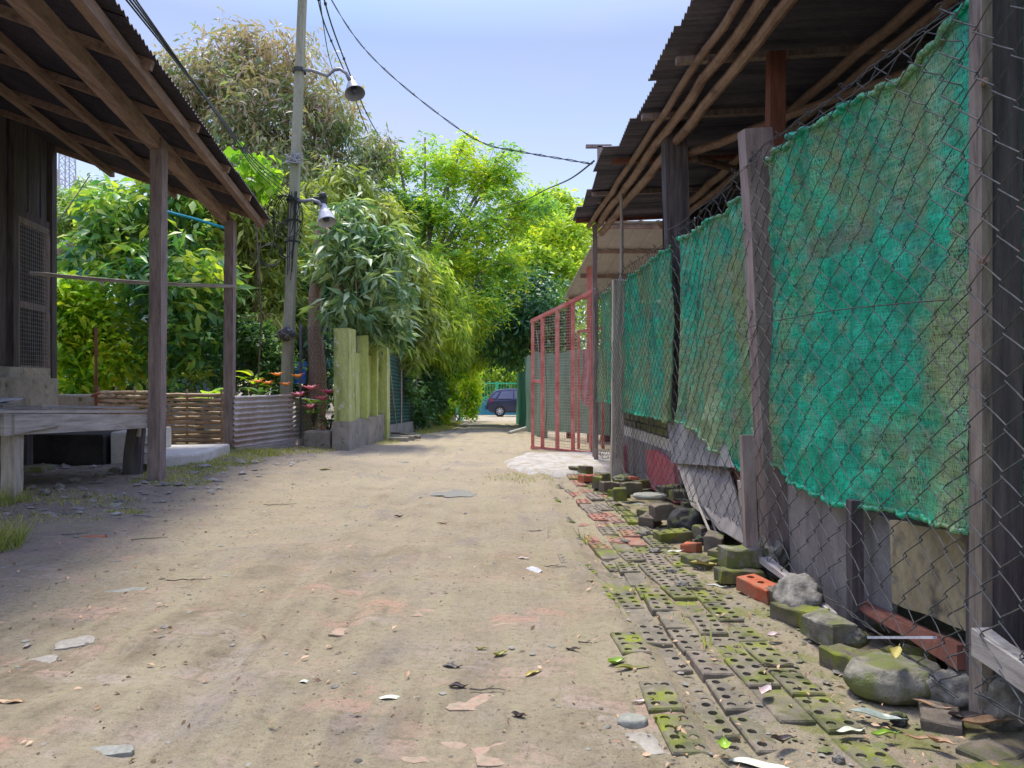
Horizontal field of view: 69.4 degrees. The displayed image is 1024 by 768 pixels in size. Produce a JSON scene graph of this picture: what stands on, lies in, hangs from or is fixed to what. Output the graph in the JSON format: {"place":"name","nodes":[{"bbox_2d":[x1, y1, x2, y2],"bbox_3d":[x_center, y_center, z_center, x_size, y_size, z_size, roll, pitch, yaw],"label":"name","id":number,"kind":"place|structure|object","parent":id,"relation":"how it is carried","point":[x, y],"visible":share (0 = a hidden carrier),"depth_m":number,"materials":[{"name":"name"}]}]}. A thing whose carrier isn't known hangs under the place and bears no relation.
{"place":"outdoors","nodes":[
{"label":"outdoors","id":0,"kind":"place"},
{"bbox_2d":[57,0,690,385],"label":"sky","id":1,"kind":"structure","parent":0,"point":[556,78],"materials":[{"name":"blue"}]},
{"bbox_2d":[0,419,777,645],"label":"grass","id":2,"kind":"structure","parent":0,"point":[11,539],"depth_m":6.59,"materials":[{"name":"plant"}]},
{"bbox_2d":[0,386,1023,767],"bbox_3d":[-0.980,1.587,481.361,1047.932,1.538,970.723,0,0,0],"label":"ground","id":3,"kind":"structure","parent":0,"point":[486,596],"depth_m":2.90,"materials":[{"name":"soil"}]},
{"bbox_2d":[0,366,57,408],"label":"concrete steps","id":4,"kind":"structure","parent":3,"relation":"on","point":[35,386],"depth_m":8.63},
{"bbox_2d":[0,430,120,465],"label":"sooty block","id":5,"kind":"structure","parent":3,"relation":"on","point":[81,448],"depth_m":7.75,"materials":[{"name":"concrete"}]},
{"bbox_2d":[57,153,83,209],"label":"telecom tower","id":6,"kind":"structure","parent":3,"relation":"on","point":[59,183],"depth_m":148.92,"materials":[{"name":"metal"}]},
{"bbox_2d":[0,408,147,501],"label":"plank table","id":7,"kind":"object","parent":3,"relation":"on","point":[19,427],"visible":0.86,"depth_m":5.90,"materials":[{"name":"grey wood"}]},
{"bbox_2d":[54,635,94,649],"bbox_3d":[-1.589,0.947,2.688,0.127,0.034,0.081,0,0,-26],"label":"slab fragment","id":8,"kind":"object","parent":3,"relation":"on","point":[76,642],"visible":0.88,"depth_m":2.69,"materials":[{"name":"concrete"}]},
{"bbox_2d":[58,394,117,413],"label":"wall","id":9,"kind":"structure","parent":3,"relation":"on","point":[77,399],"depth_m":10.78,"materials":[{"name":"concrete"}]},
{"bbox_2d":[57,169,128,243],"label":"distant tree","id":10,"kind":"object","parent":3,"relation":"on","point":[64,226],"visible":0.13,"depth_m":29.39,"materials":[{"name":"green plant"}]},
{"bbox_2d":[91,327,100,413],"bbox_3d":[-5.938,0.053,10.576,0.134,1.725,0.091,0,0,0],"label":"red stake","id":11,"kind":"object","parent":3,"relation":"on","point":[95,394],"visible":0.82,"depth_m":10.58,"materials":[{"name":"paint"}]},
{"bbox_2d":[57,267,147,394],"bbox_3d":[-6.598,-0.451,11.544,1.981,2.829,1.506,0,0,0],"label":"yellow shrub","id":12,"kind":"object","parent":3,"relation":"on","point":[77,323],"visible":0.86,"depth_m":11.36,"materials":[{"name":"green plant"}]},
{"bbox_2d":[89,744,134,756],"bbox_3d":[-1.077,0.971,1.940,0.174,0.034,0.034,0,0,-3],"label":"slab fragment","id":13,"kind":"object","parent":3,"relation":"on","point":[127,750],"visible":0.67,"depth_m":1.94,"materials":[{"name":"stone"}]},
{"bbox_2d":[98,387,147,429],"bbox_3d":[-5.539,0.520,10.600,1.291,0.960,0.104,0,0,28],"label":"woven fence","id":14,"kind":"object","parent":3,"relation":"on","point":[134,399],"visible":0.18,"depth_m":10.59,"materials":[{"name":"wicker"}]},
{"bbox_2d":[0,0,270,481],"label":"timber house","id":15,"kind":"structure","parent":3,"relation":"on","point":[91,82],"depth_m":7.44,"materials":[{"name":"brown wood"}]},
{"bbox_2d":[19,216,49,367],"bbox_3d":[-5.994,-1.085,9.243,0.057,1.870,0.880,0,0,-9],"label":"shutter","id":16,"kind":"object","parent":15,"relation":"in","point":[44,308],"depth_m":9.38,"materials":[{"name":"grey wood"}]},
{"bbox_2d":[29,271,235,287],"bbox_3d":[-4.822,-1.334,9.467,2.456,0.160,0.052,0,0,-10],"label":"bamboo rail","id":17,"kind":"object","parent":15,"relation":"attached to","point":[55,275],"visible":0.94,"depth_m":9.42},
{"bbox_2d":[111,427,170,463],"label":"plaster block","id":18,"kind":"structure","parent":3,"relation":"on","point":[117,443],"depth_m":7.88,"materials":[{"name":"concrete"}]},
{"bbox_2d":[57,173,264,433],"bbox_3d":[-6.039,-1.574,12.453,3.771,5.272,2.846,0,0,0],"label":"broad leaved tree","id":19,"kind":"object","parent":3,"relation":"on","point":[117,221],"visible":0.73,"depth_m":12.03,"materials":[{"name":"green plant"}]},
{"bbox_2d":[0,444,325,519],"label":"rubble","id":20,"kind":"object","parent":3,"relation":"on","point":[79,509],"visible":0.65,"depth_m":6.45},
{"bbox_2d":[111,302,236,429],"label":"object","id":21,"kind":"structure","parent":3,"relation":"on","point":[207,389],"depth_m":14.96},
{"bbox_2d":[166,389,222,444],"bbox_3d":[-4.420,0.545,10.060,1.025,0.950,0.102,0,0,5],"label":"woven fence","id":22,"kind":"object","parent":3,"relation":"on","point":[204,438],"visible":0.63,"depth_m":10.03,"materials":[{"name":"wicker"}]},
{"bbox_2d":[166,444,229,466],"bbox_3d":[-3.805,0.875,8.477,0.874,0.250,1.490,0,0,-13],"label":"slab step","id":23,"kind":"object","parent":3,"relation":"on","point":[180,454],"visible":0.51,"depth_m":8.34,"materials":[{"name":"concrete"}]},
{"bbox_2d":[63,234,354,415],"bbox_3d":[-5.908,-1.093,14.082,6.166,4.227,2.495,0,0,-19],"label":"shaded shrub","id":24,"kind":"object","parent":3,"relation":"on","point":[327,292],"visible":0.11,"depth_m":14.11,"materials":[{"name":"green plant"}]},
{"bbox_2d":[218,142,289,394],"bbox_3d":[-3.885,-1.302,10.933,1.193,4.513,0.884,0,0,-12],"label":"heart leaf vine","id":25,"kind":"object","parent":3,"relation":"on","point":[262,190],"visible":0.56,"depth_m":10.86,"materials":[{"name":"green plant"}]},
{"bbox_2d":[187,172,322,355],"bbox_3d":[-5.022,-1.471,13.790,2.434,5.048,2.765,0,0,44],"label":"leaning tree","id":26,"kind":"object","parent":3,"relation":"on","point":[272,297],"visible":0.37,"depth_m":13.58,"materials":[{"name":"green plant"}]},
{"bbox_2d":[208,307,306,395],"bbox_3d":[-4.143,-0.141,12.013,1.640,2.219,1.154,0,0,0],"label":"flowering bush","id":27,"kind":"object","parent":3,"relation":"on","point":[247,335],"visible":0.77,"depth_m":11.86,"materials":[{"name":"green plant"}]},
{"bbox_2d":[233,393,319,450],"bbox_3d":[-3.314,0.566,10.623,0.177,0.867,2.038,0,0,20],"label":"corrugated fence","id":28,"kind":"object","parent":3,"relation":"on","point":[264,421],"visible":0.81,"depth_m":10.33,"materials":[{"name":"metal"}]},
{"bbox_2d":[152,7,405,394],"bbox_3d":[-6.480,-4.453,19.663,7.222,11.079,4.980,0,0,0],"label":"tall tree","id":29,"kind":"object","parent":3,"relation":"on","point":[228,86],"visible":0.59,"depth_m":19.24,"materials":[{"name":"green plant"}]},
{"bbox_2d":[280,0,306,394],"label":"utility pole","id":30,"kind":"object","parent":3,"relation":"on","point":[287,362],"visible":0.76,"depth_m":11.09,"materials":[{"name":"concrete"}]},
{"bbox_2d":[125,0,287,193],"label":"power cable","id":31,"kind":"object","parent":30,"relation":"attached to","point":[140,17],"visible":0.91,"depth_m":5.32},
{"bbox_2d":[135,0,287,198],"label":"power cable","id":32,"kind":"object","parent":30,"relation":"attached to","point":[152,23],"visible":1,"depth_m":5.61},
{"bbox_2d":[264,191,302,279],"bbox_3d":[-3.407,-2.214,11.132,0.591,1.321,0.275,0,0,0],"label":"cable coil","id":33,"kind":"object","parent":30,"relation":"attached to","point":[293,218],"visible":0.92,"depth_m":11.03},
{"bbox_2d":[287,198,336,227],"bbox_3d":[-3.004,-2.562,11.036,0.807,0.454,0.274,0,0,15],"label":"street lamp","id":34,"kind":"object","parent":30,"relation":"attached to","point":[326,218],"visible":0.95,"depth_m":10.98,"materials":[{"name":"grey metal"}]},
{"bbox_2d":[292,66,364,101],"bbox_3d":[-2.750,-4.502,11.030,1.146,0.543,0.292,0,0,10],"label":"street lamp","id":35,"kind":"object","parent":30,"relation":"attached to","point":[354,91],"visible":0.97,"depth_m":11.00,"materials":[{"name":"grey metal"}]},
{"bbox_2d":[291,384,333,426],"bbox_3d":[-2.924,0.324,11.068,0.745,0.655,0.891,0,0,0],"label":"flower plant","id":36,"kind":"object","parent":3,"relation":"on","point":[311,407],"visible":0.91,"depth_m":10.96,"materials":[{"name":"pink plant"}]},
{"bbox_2d":[304,430,331,447],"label":"kerb block","id":37,"kind":"structure","parent":3,"relation":"on","point":[320,438],"depth_m":10.70,"materials":[{"name":"concrete"}]},
{"bbox_2d":[299,323,345,438],"bbox_3d":[-2.782,0.025,10.842,0.807,1.850,0.073,0,0,18],"label":"wire fence","id":38,"kind":"object","parent":3,"relation":"on","point":[300,379],"visible":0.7,"depth_m":10.88,"materials":[{"name":"metal"}]},
{"bbox_2d":[332,328,389,450],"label":"painted wall","id":39,"kind":"structure","parent":3,"relation":"on","point":[361,394],"depth_m":11.24,"materials":[{"name":"green paint"}]},
{"bbox_2d":[297,189,430,429],"bbox_3d":[-2.482,-1.084,11.889,2.304,4.285,2.135,0,0,0],"label":"palmate tree","id":40,"kind":"object","parent":3,"relation":"on","point":[354,252],"visible":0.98,"depth_m":11.73,"materials":[{"name":"green plant"}]},
{"bbox_2d":[299,157,455,384],"bbox_3d":[-2.850,-1.905,15.432,3.367,5.923,2.715,0,0,0],"label":"hanging foliage tree","id":41,"kind":"object","parent":3,"relation":"on","point":[430,318],"visible":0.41,"depth_m":15.20,"materials":[{"name":"green plant"}]},
{"bbox_2d":[106,278,661,410],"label":"treeline","id":42,"kind":"object","parent":3,"relation":"on","point":[581,326],"visible":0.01,"depth_m":59.18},
{"bbox_2d":[390,353,435,436],"bbox_3d":[-2.299,0.378,18.350,0.160,1.978,10.310,0,0,1],"label":"net fence","id":43,"kind":"object","parent":3,"relation":"on","point":[401,421],"visible":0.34,"depth_m":15.16,"materials":[{"name":"metal"}]},
{"bbox_2d":[393,354,454,430],"bbox_3d":[-2.163,0.266,17.781,1.199,1.818,4.415,0,0,3],"label":"fence creeper","id":44,"kind":"object","parent":3,"relation":"on","point":[434,397],"visible":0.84,"depth_m":17.81,"materials":[{"name":"green plant"}]},
{"bbox_2d":[16,449,870,767],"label":"pale grit","id":45,"kind":"object","parent":3,"relation":"on","point":[376,659],"visible":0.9,"depth_m":2.70,"materials":[{"name":"stone"}]},
{"bbox_2d":[390,247,499,420],"bbox_3d":[-1.414,-1.037,20.534,2.697,4.601,8.960,0,0,9],"label":"lane tree","id":46,"kind":"object","parent":3,"relation":"on","point":[460,343],"visible":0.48,"depth_m":17.96,"materials":[{"name":"green plant"}]},
{"bbox_2d":[431,359,485,424],"bbox_3d":[-2.212,-0.215,24.956,2.261,3.481,8.882,0,0,4],"label":"hedge vine","id":47,"kind":"object","parent":3,"relation":"on","point":[465,399],"visible":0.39,"depth_m":27.08,"materials":[{"name":"green plant"}]},
{"bbox_2d":[0,448,921,767],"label":"soil crumbs","id":48,"kind":"object","parent":3,"relation":"on","point":[416,646],"visible":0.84,"depth_m":2.53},
{"bbox_2d":[445,693,494,710],"bbox_3d":[-0.119,0.953,2.204,0.179,0.013,0.115,0,0,-10],"label":"brick fragment","id":49,"kind":"object","parent":3,"relation":"on","point":[471,704],"visible":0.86,"depth_m":2.19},
{"bbox_2d":[375,129,570,335],"bbox_3d":[-1.306,-3.055,20.548,6.076,8.434,4.568,0,0,0],"label":"feathery tree","id":50,"kind":"object","parent":3,"relation":"on","point":[488,183],"visible":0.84,"depth_m":20.32,"materials":[{"name":"green plant"}]},
{"bbox_2d":[471,742,506,766],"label":"brick fragment","id":51,"kind":"object","parent":3,"relation":"on","point":[481,759],"visible":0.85,"depth_m":1.87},
{"bbox_2d":[409,224,586,375],"bbox_3d":[-0.768,-2.013,22.676,7.360,6.755,3.643,0,0,34],"label":"dark tree","id":52,"kind":"object","parent":3,"relation":"on","point":[508,348],"visible":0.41,"depth_m":21.28,"materials":[{"name":"green plant"}]},
{"bbox_2d":[0,459,999,767],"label":"leaf litter","id":53,"kind":"object","parent":3,"relation":"on","point":[646,753],"visible":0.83,"depth_m":2.42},
{"bbox_2d":[485,389,516,416],"bbox_3d":[0.486,1.009,40.500,3.853,1.515,1.790,0,0,0],"label":"parked car","id":54,"kind":"object","parent":3,"relation":"on","point":[501,402],"visible":0.53,"depth_m":39.67,"materials":[{"name":"blue paint"}]},
{"bbox_2d":[479,350,529,398],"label":"back shrub","id":55,"kind":"object","parent":3,"relation":"on","point":[499,377],"visible":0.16,"depth_m":49.14,"materials":[{"name":"green plant"}]},
{"bbox_2d":[516,370,529,431],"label":"screen wall","id":56,"kind":"structure","parent":3,"relation":"on","point":[521,410],"depth_m":21.64,"materials":[{"name":"metal"}]},
{"bbox_2d":[525,350,546,437],"bbox_3d":[0.470,0.171,15.001,0.156,1.659,3.217,0,0,-5],"label":"tarp","id":57,"kind":"object","parent":3,"relation":"on","point":[537,399],"visible":0.73,"depth_m":14.77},
{"bbox_2d":[492,179,601,305],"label":"yellow green tree","id":58,"kind":"object","parent":3,"relation":"on","point":[559,247],"visible":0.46,"depth_m":24.68,"materials":[{"name":"green plant"}]},
{"bbox_2d":[504,452,609,476],"bbox_3d":[0.950,0.943,8.967,2.167,0.079,2.578,0,0,0],"label":"concrete apron","id":59,"kind":"object","parent":3,"relation":"on","point":[555,464],"visible":0.67,"depth_m":8.53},
{"bbox_2d":[530,289,592,451],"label":"gate","id":60,"kind":"structure","parent":3,"relation":"on","point":[556,311],"depth_m":10.43,"materials":[{"name":"metal"}]},
{"bbox_2d":[578,327,610,448],"bbox_3d":[1.230,0.040,10.900,0.546,1.820,0.040,0,0,0],"label":"fixed panel","id":61,"kind":"object","parent":3,"relation":"on","point":[602,407],"visible":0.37,"depth_m":10.88,"materials":[{"name":"red paint"}]},
{"bbox_2d":[580,350,589,406],"bbox_3d":[1.100,-0.075,10.800,0.200,0.850,0.059,0,0,0],"label":"pink cloth","id":62,"kind":"object","parent":61,"relation":"hanging from","point":[587,371],"visible":0.56,"depth_m":10.80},
{"bbox_2d":[616,713,647,728],"bbox_3d":[0.341,0.957,2.097,0.091,0.028,0.063,0,0,0],"label":"stone","id":63,"kind":"object","parent":3,"relation":"on","point":[633,720],"visible":0.97,"depth_m":2.08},
{"bbox_2d":[625,732,665,754],"bbox_3d":[0.313,0.963,1.974,0.175,0.013,0.119,0,0,0],"label":"brick fragment","id":64,"kind":"object","parent":3,"relation":"on","point":[648,742],"visible":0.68,"depth_m":1.99,"materials":[{"name":"concrete"}]},
{"bbox_2d":[638,510,661,528],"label":"brick","id":65,"kind":"object","parent":3,"relation":"on","point":[646,519],"visible":0.61,"depth_m":4.99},
{"bbox_2d":[649,503,672,521],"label":"brick","id":66,"kind":"object","parent":65,"relation":"on","point":[659,511],"visible":0.91,"depth_m":4.97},
{"bbox_2d":[623,399,716,502],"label":"wall","id":67,"kind":"structure","parent":3,"relation":"on","point":[640,475],"depth_m":6.92,"materials":[{"name":"red paint"}]},
{"bbox_2d":[666,507,711,530],"bbox_3d":[1.164,0.909,4.775,0.328,0.238,0.268,0,0,0],"label":"stone","id":68,"kind":"object","parent":3,"relation":"on","point":[682,517],"visible":0.47,"depth_m":4.71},
{"bbox_2d":[677,463,710,519],"bbox_3d":[1.231,0.636,5.210,0.064,0.371,1.484,0,0,4],"label":"board","id":69,"kind":"object","parent":68,"relation":"on","point":[689,480],"visible":0.36,"depth_m":5.03,"materials":[{"name":"grey wood"}]},
{"bbox_2d":[680,553,719,569],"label":"brick","id":70,"kind":"object","parent":3,"relation":"on","point":[688,558],"visible":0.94,"depth_m":3.90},
{"bbox_2d":[703,530,726,551],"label":"brick","id":71,"kind":"object","parent":3,"relation":"on","point":[713,539],"visible":0.8,"depth_m":4.08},
{"bbox_2d":[687,464,742,543],"bbox_3d":[1.239,0.679,4.536,0.136,0.321,1.621,0,0,0],"label":"board","id":72,"kind":"object","parent":71,"relation":"on","point":[732,528],"visible":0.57,"depth_m":4.36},
{"bbox_2d":[668,419,733,467],"bbox_3d":[1.258,0.426,5.106,0.082,0.330,1.735,0,0,-2],"label":"board","id":73,"kind":"object","parent":72,"relation":"on","point":[704,460],"visible":0.51,"depth_m":5.12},
{"bbox_2d":[713,566,763,583],"bbox_3d":[1.089,0.920,3.553,0.225,0.081,0.120,0,0,-6],"label":"brick","id":74,"kind":"object","parent":3,"relation":"on","point":[723,575],"visible":0.72,"depth_m":3.51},
{"bbox_2d":[717,544,767,567],"bbox_3d":[1.132,0.845,3.623,0.214,0.100,0.118,0,0,-9],"label":"brick","id":75,"kind":"object","parent":74,"relation":"on","point":[740,556],"visible":0.86,"depth_m":3.57,"materials":[{"name":"stone"}]},
{"bbox_2d":[739,435,758,568],"bbox_3d":[1.169,0.626,3.640,0.076,0.752,0.090,0,0,0],"label":"stake","id":76,"kind":"object","parent":3,"relation":"on","point":[748,490],"visible":0.64,"depth_m":3.62,"materials":[{"name":"grey wood"}]},
{"bbox_2d":[736,574,775,604],"bbox_3d":[1.115,0.920,3.316,0.112,0.081,0.219,0,0,-20],"label":"brick","id":77,"kind":"object","parent":3,"relation":"on","point":[754,585],"visible":0.81,"depth_m":3.31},
{"bbox_2d":[765,583,776,601],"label":"brick","id":78,"kind":"object","parent":3,"relation":"on","point":[770,589],"visible":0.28,"depth_m":3.19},
{"bbox_2d":[759,556,837,614],"bbox_3d":[1.224,0.866,3.223,0.059,0.062,0.758,0,0,0],"label":"split plank","id":79,"kind":"object","parent":78,"relation":"on","point":[772,566],"visible":0.36,"depth_m":3.42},
{"bbox_2d":[758,535,789,579],"bbox_3d":[1.296,0.866,3.675,0.156,0.283,0.240,0,0,11],"label":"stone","id":80,"kind":"object","parent":3,"relation":"on","point":[782,557],"visible":0.4,"depth_m":3.58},
{"bbox_2d":[597,472,990,767],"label":"path edge rubble","id":81,"kind":"object","parent":3,"relation":"on","point":[826,749],"visible":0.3,"depth_m":2.10,"materials":[{"name":"stone"}]},
{"bbox_2d":[573,0,1023,503],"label":"bamboo shed","id":82,"kind":"structure","parent":3,"relation":"on","point":[723,73],"depth_m":5.45,"materials":[{"name":"metal"}]},
{"bbox_2d":[331,0,592,164],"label":"power cable","id":83,"kind":"object","parent":82,"relation":"attached to","point":[521,151],"visible":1,"depth_m":9.40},
{"bbox_2d":[772,573,825,607],"bbox_3d":[1.194,0.905,3.072,0.213,0.217,0.340,0,0,0],"label":"stone","id":84,"kind":"object","parent":3,"relation":"on","point":[792,590],"visible":0.67,"depth_m":3.02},
{"bbox_2d":[770,602,829,627],"bbox_3d":[1.150,0.921,2.946,0.118,0.099,0.224,0,0,-24],"label":"brick","id":85,"kind":"object","parent":3,"relation":"on","point":[786,613],"visible":0.54,"depth_m":2.93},
{"bbox_2d":[592,0,1023,726],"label":"chain link fence","id":86,"kind":"object","parent":3,"relation":"on","point":[994,538],"visible":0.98,"depth_m":2.15,"materials":[{"name":"metal"}]},
{"bbox_2d":[596,288,611,402],"bbox_3d":[1.092,-0.422,8.284,0.128,1.287,1.146,0,0,-3],"label":"shade netting","id":87,"kind":"object","parent":86,"relation":"attached to","point":[601,378],"visible":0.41,"depth_m":8.62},
{"bbox_2d":[621,245,674,423],"bbox_3d":[1.183,-0.380,6.585,0.148,1.367,1.943,0,0,-2],"label":"shade netting","id":88,"kind":"object","parent":86,"relation":"attached to","point":[656,319],"visible":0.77,"depth_m":6.42,"materials":[{"name":"fabric"}]},
{"bbox_2d":[674,196,751,471],"bbox_3d":[1.254,-0.263,4.671,0.122,1.609,1.397,0,0,-3],"label":"shade netting","id":89,"kind":"object","parent":86,"relation":"attached to","point":[728,351],"visible":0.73,"depth_m":4.62,"materials":[{"name":"fabric"}]},
{"bbox_2d":[751,0,968,535],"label":"shade netting","id":90,"kind":"object","parent":86,"relation":"attached to","point":[848,431],"visible":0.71,"depth_m":2.73,"materials":[{"name":"fabric"}]},
{"bbox_2d":[889,520,965,630],"bbox_3d":[1.375,0.619,2.449,0.020,0.322,0.420,0,0,-3],"label":"board","id":91,"kind":"object","parent":86,"relation":"attached to","point":[905,534],"visible":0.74,"depth_m":2.43,"materials":[{"name":"wood"}]},
{"bbox_2d":[971,627,1023,692],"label":"board","id":92,"kind":"object","parent":86,"relation":"attached to","point":[1006,653],"visible":1,"depth_m":1.96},
{"bbox_2d":[1023,0,1023,507],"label":"shade netting","id":93,"kind":"object","parent":86,"relation":"attached to","point":[1023,239],"visible":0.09,"depth_m":2.17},
{"bbox_2d":[788,470,845,618],"bbox_3d":[1.349,0.695,3.261,0.020,0.585,0.612,0,0,-3],"label":"board","id":94,"kind":"object","parent":3,"relation":"on","point":[837,542],"visible":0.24,"depth_m":3.22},
{"bbox_2d":[800,608,857,645],"bbox_3d":[1.166,0.906,2.734,0.121,0.102,0.184,0,0,-20],"label":"brick","id":95,"kind":"object","parent":3,"relation":"on","point":[822,626],"visible":0.91,"depth_m":2.70,"materials":[{"name":"stone"}]},
{"bbox_2d":[818,643,867,672],"bbox_3d":[1.153,0.941,2.477,0.117,0.084,0.226,0,0,-26],"label":"brick","id":96,"kind":"object","parent":3,"relation":"on","point":[838,656],"visible":0.45,"depth_m":2.50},
{"bbox_2d":[846,499,863,630],"bbox_3d":[1.313,0.722,2.832,0.045,0.556,0.058,0,0,0],"label":"post","id":97,"kind":"object","parent":3,"relation":"on","point":[853,537],"visible":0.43,"depth_m":2.81,"materials":[{"name":"grey wood"}]},
{"bbox_2d":[843,628,871,648],"bbox_3d":[1.237,0.920,2.678,0.103,0.076,0.102,0,0,-42],"label":"stone","id":98,"kind":"object","parent":3,"relation":"on","point":[856,638],"visible":0.71,"depth_m":2.65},
{"bbox_2d":[864,510,896,624],"bbox_3d":[1.389,0.713,2.814,0.020,0.469,0.243,0,0,-3],"label":"board","id":99,"kind":"object","parent":3,"relation":"on","point":[881,529],"visible":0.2,"depth_m":2.79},
{"bbox_2d":[842,652,940,705],"bbox_3d":[1.203,0.928,2.326,0.316,0.103,0.218,0,0,0],"label":"stone","id":100,"kind":"object","parent":3,"relation":"on","point":[886,678],"visible":0.89,"depth_m":2.26,"materials":[{"name":"stone"}]},
{"bbox_2d":[902,643,947,669],"bbox_3d":[1.415,0.916,2.503,0.135,0.092,0.119,0,0,-35],"label":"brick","id":101,"kind":"object","parent":3,"relation":"on","point":[913,649],"visible":0.21,"depth_m":2.47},
{"bbox_2d":[918,697,963,735],"bbox_3d":[1.239,0.981,2.138,0.114,0.078,0.156,0,0,28],"label":"brick","id":102,"kind":"object","parent":3,"relation":"on","point":[936,719],"visible":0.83,"depth_m":2.09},
{"bbox_2d":[926,665,968,711],"bbox_3d":[1.358,0.937,2.246,0.193,0.164,0.176,0,0,44],"label":"stone","id":103,"kind":"object","parent":3,"relation":"on","point":[958,686],"visible":0.44,"depth_m":2.21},
{"bbox_2d":[859,600,965,669],"bbox_3d":[1.350,0.828,2.563,0.055,0.064,0.676,0,0,-3],"label":"board","id":104,"kind":"object","parent":103,"relation":"on","point":[952,645],"visible":0.77,"depth_m":2.42,"materials":[{"name":"red paint"}]},
{"bbox_2d":[955,739,1023,761],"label":"brick","id":105,"kind":"object","parent":3,"relation":"on","point":[982,750],"visible":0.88,"depth_m":1.93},
{"bbox_2d":[956,757,1023,767],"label":"brick","id":106,"kind":"object","parent":3,"relation":"on","point":[1019,763],"visible":0.94,"depth_m":1.87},
{"bbox_2d":[977,676,1023,730],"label":"stone","id":107,"kind":"object","parent":3,"relation":"on","point":[1000,691],"visible":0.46,"depth_m":2.08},
{"bbox_2d":[563,220,662,442],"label":"neighbour house","id":108,"kind":"structure","parent":0,"point":[640,237],"depth_m":11.91,"materials":[{"name":"concrete"}]},
{"bbox_2d":[546,350,609,434],"bbox_3d":[1.091,0.120,12.554,0.077,1.421,1.598,0,0,-35],"label":"tarp","id":109,"kind":"object","parent":108,"relation":"hanging from","point":[551,369],"visible":0.36,"depth_m":12.73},
{"bbox_2d":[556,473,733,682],"bbox_3d":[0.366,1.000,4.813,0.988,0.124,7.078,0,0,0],"label":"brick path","id":110,"kind":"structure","parent":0,"point":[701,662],"depth_m":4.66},
{"bbox_2d":[533,473,905,767],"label":"brick path","id":111,"kind":"structure","parent":0,"point":[832,718],"depth_m":2.51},
{"bbox_2d":[653,528,692,543],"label":"brick","id":112,"kind":"object","parent":111,"relation":"on","point":[673,535],"visible":0.98,"depth_m":4.54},
{"bbox_2d":[728,757,788,767],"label":"fallen leaf","id":113,"kind":"object","parent":111,"relation":"on","point":[754,762],"visible":1,"depth_m":1.89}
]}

